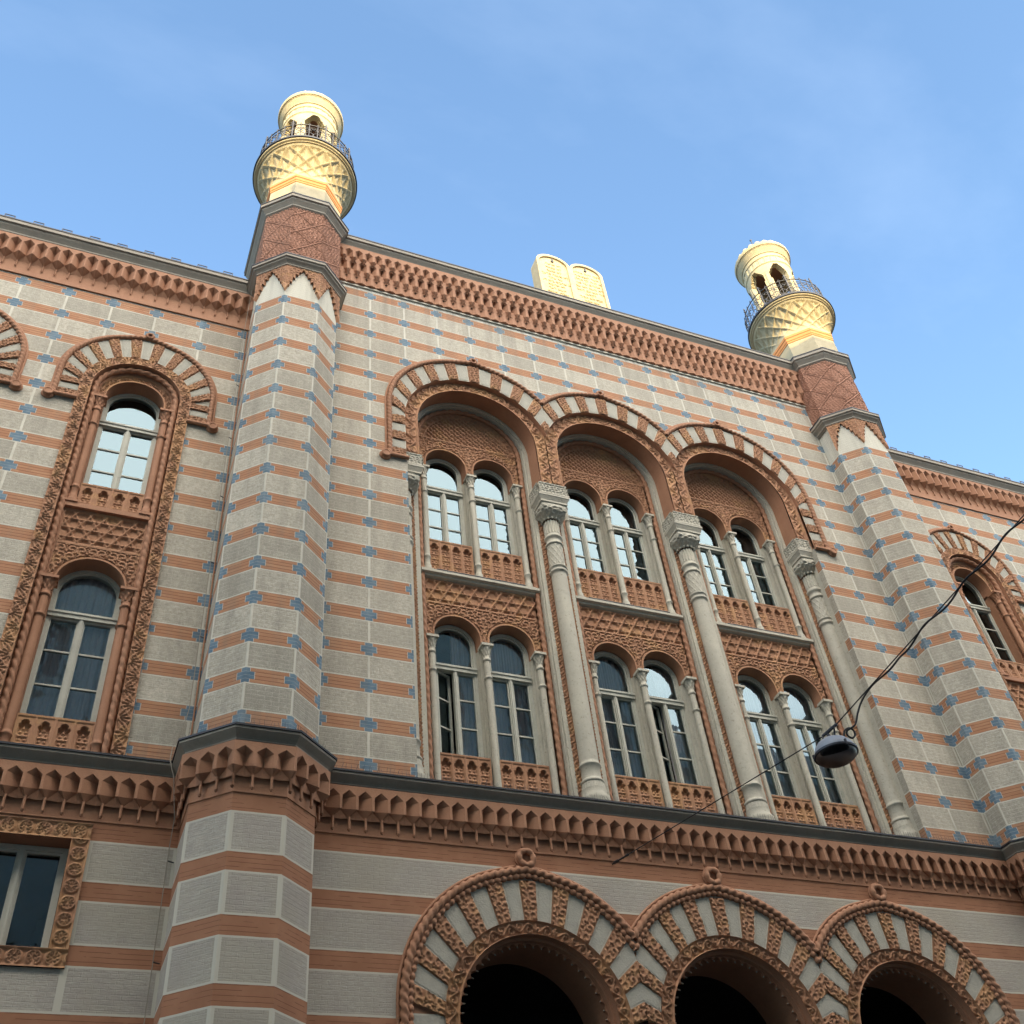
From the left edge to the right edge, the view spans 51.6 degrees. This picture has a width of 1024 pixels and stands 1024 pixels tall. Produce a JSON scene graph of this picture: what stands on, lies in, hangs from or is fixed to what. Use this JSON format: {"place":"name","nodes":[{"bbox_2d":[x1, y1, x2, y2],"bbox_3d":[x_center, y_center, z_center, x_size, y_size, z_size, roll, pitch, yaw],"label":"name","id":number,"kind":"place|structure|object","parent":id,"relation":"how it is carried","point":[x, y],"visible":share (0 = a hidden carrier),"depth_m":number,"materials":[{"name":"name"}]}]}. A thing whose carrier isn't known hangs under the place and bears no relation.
{"place":"outdoors","nodes":[
{"label":"outdoors","id":0,"kind":"place"},
{"bbox_2d":[0,0,1023,482],"label":"sky","id":1,"kind":"structure","parent":0,"point":[645,145],"materials":[{"name":"blue"}]},
{"label":"street","id":2,"kind":"structure","parent":0,"visible":0},
{"bbox_2d":[0,91,1023,1023],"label":"synagogue","id":3,"kind":"structure","parent":2,"relation":"on","point":[390,635],"depth_m":15.66,"materials":[{"name":"brick"}]},
{"bbox_2d":[0,843,68,947],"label":"window","id":4,"kind":"structure","parent":3,"relation":"in","point":[21,852],"depth_m":11.19,"materials":[{"name":"paint"}]},
{"bbox_2d":[20,571,120,721],"bbox_3d":[-5.576,1.722,13.545,0.868,2.454,0.237,12,-47,-19],"label":"window","id":5,"kind":"structure","parent":3,"relation":"in","point":[68,673],"depth_m":13.55,"materials":[{"name":"paint"}]},
{"bbox_2d":[83,394,160,494],"bbox_3d":[-5.902,-1.019,16.157,0.868,2.373,0.135,12,-47,-19],"label":"window","id":6,"kind":"structure","parent":3,"relation":"in","point":[128,431],"depth_m":16.24,"materials":[{"name":"paint"}]},
{"bbox_2d":[426,459,466,545],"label":"window","id":7,"kind":"structure","parent":3,"relation":"in","point":[443,494],"depth_m":18.23,"materials":[{"name":"paint"}]},
{"bbox_2d":[434,625,483,757],"bbox_3d":[-0.844,2.635,15.528,0.710,2.355,0.238,12,-47,-19],"label":"window","id":8,"kind":"structure","parent":3,"relation":"in","point":[463,669],"depth_m":15.55,"materials":[{"name":"glass"}]},
{"bbox_2d":[473,469,515,554],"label":"window","id":9,"kind":"structure","parent":3,"relation":"in","point":[491,504],"depth_m":18.52,"materials":[{"name":"paint"}]},
{"bbox_2d":[490,634,541,764],"bbox_3d":[-0.028,2.806,15.810,0.710,2.355,0.238,12,-47,-19],"label":"window","id":10,"kind":"structure","parent":3,"relation":"in","point":[515,715],"depth_m":15.84,"materials":[{"name":"glass"}]},
{"bbox_2d":[567,489,608,572],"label":"window","id":11,"kind":"structure","parent":3,"relation":"in","point":[582,523],"depth_m":19.08,"materials":[{"name":"paint"}]},
{"bbox_2d":[594,651,650,778],"bbox_3d":[1.604,3.149,16.373,0.710,2.355,0.238,12,-47,-19],"label":"window","id":12,"kind":"structure","parent":3,"relation":"in","point":[626,743],"depth_m":16.41,"materials":[{"name":"glass"}]},
{"bbox_2d":[608,498,653,581],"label":"window","id":13,"kind":"structure","parent":3,"relation":"in","point":[636,533],"depth_m":19.36,"materials":[{"name":"paint"}]},
{"bbox_2d":[643,660,702,785],"bbox_3d":[2.420,3.320,16.654,0.710,2.355,0.238,12,-47,-19],"label":"window","id":14,"kind":"structure","parent":3,"relation":"in","point":[670,703],"depth_m":16.68,"materials":[{"name":"glass"}]},
{"bbox_2d":[698,517,738,598],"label":"window","id":15,"kind":"structure","parent":3,"relation":"in","point":[718,550],"depth_m":19.89,"materials":[{"name":"paint"}]},
{"bbox_2d":[730,525,779,606],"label":"window","id":16,"kind":"structure","parent":3,"relation":"in","point":[748,558],"depth_m":20.20,"materials":[{"name":"paint"}]},
{"bbox_2d":[738,675,800,797],"bbox_3d":[4.052,3.663,17.218,0.710,2.355,0.238,12,-47,-19],"label":"window","id":17,"kind":"structure","parent":3,"relation":"in","point":[758,704],"depth_m":17.26,"materials":[{"name":"glass"}]},
{"bbox_2d":[783,683,846,803],"bbox_3d":[4.868,3.835,17.499,0.710,2.355,0.238,12,-47,-19],"label":"window","id":18,"kind":"structure","parent":3,"relation":"in","point":[804,716],"depth_m":17.61,"materials":[{"name":"glass"}]},
{"bbox_2d":[612,515,1023,864],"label":"span wire","id":19,"kind":"object","parent":3,"relation":"attached to","point":[618,860],"visible":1,"depth_m":10.03,"materials":[{"name":"metal"}]},
{"bbox_2d":[812,723,858,767],"bbox_3d":[2.972,2.152,9.832,0.410,0.377,0.410,12,-47,-19],"label":"street lamp","id":20,"kind":"object","parent":19,"relation":"hanging from","point":[835,751],"visible":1,"depth_m":9.67,"materials":[{"name":"metal"}]},
{"bbox_2d":[843,518,1023,738],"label":"power cable","id":21,"kind":"object","parent":19,"relation":"hanging from","point":[847,729],"visible":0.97,"depth_m":9.95,"materials":[{"name":"rubber"}]},
{"bbox_2d":[955,576,1015,661],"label":"window","id":22,"kind":"structure","parent":3,"relation":"in","point":[982,608],"depth_m":21.55,"materials":[{"name":"paint"}]}
]}

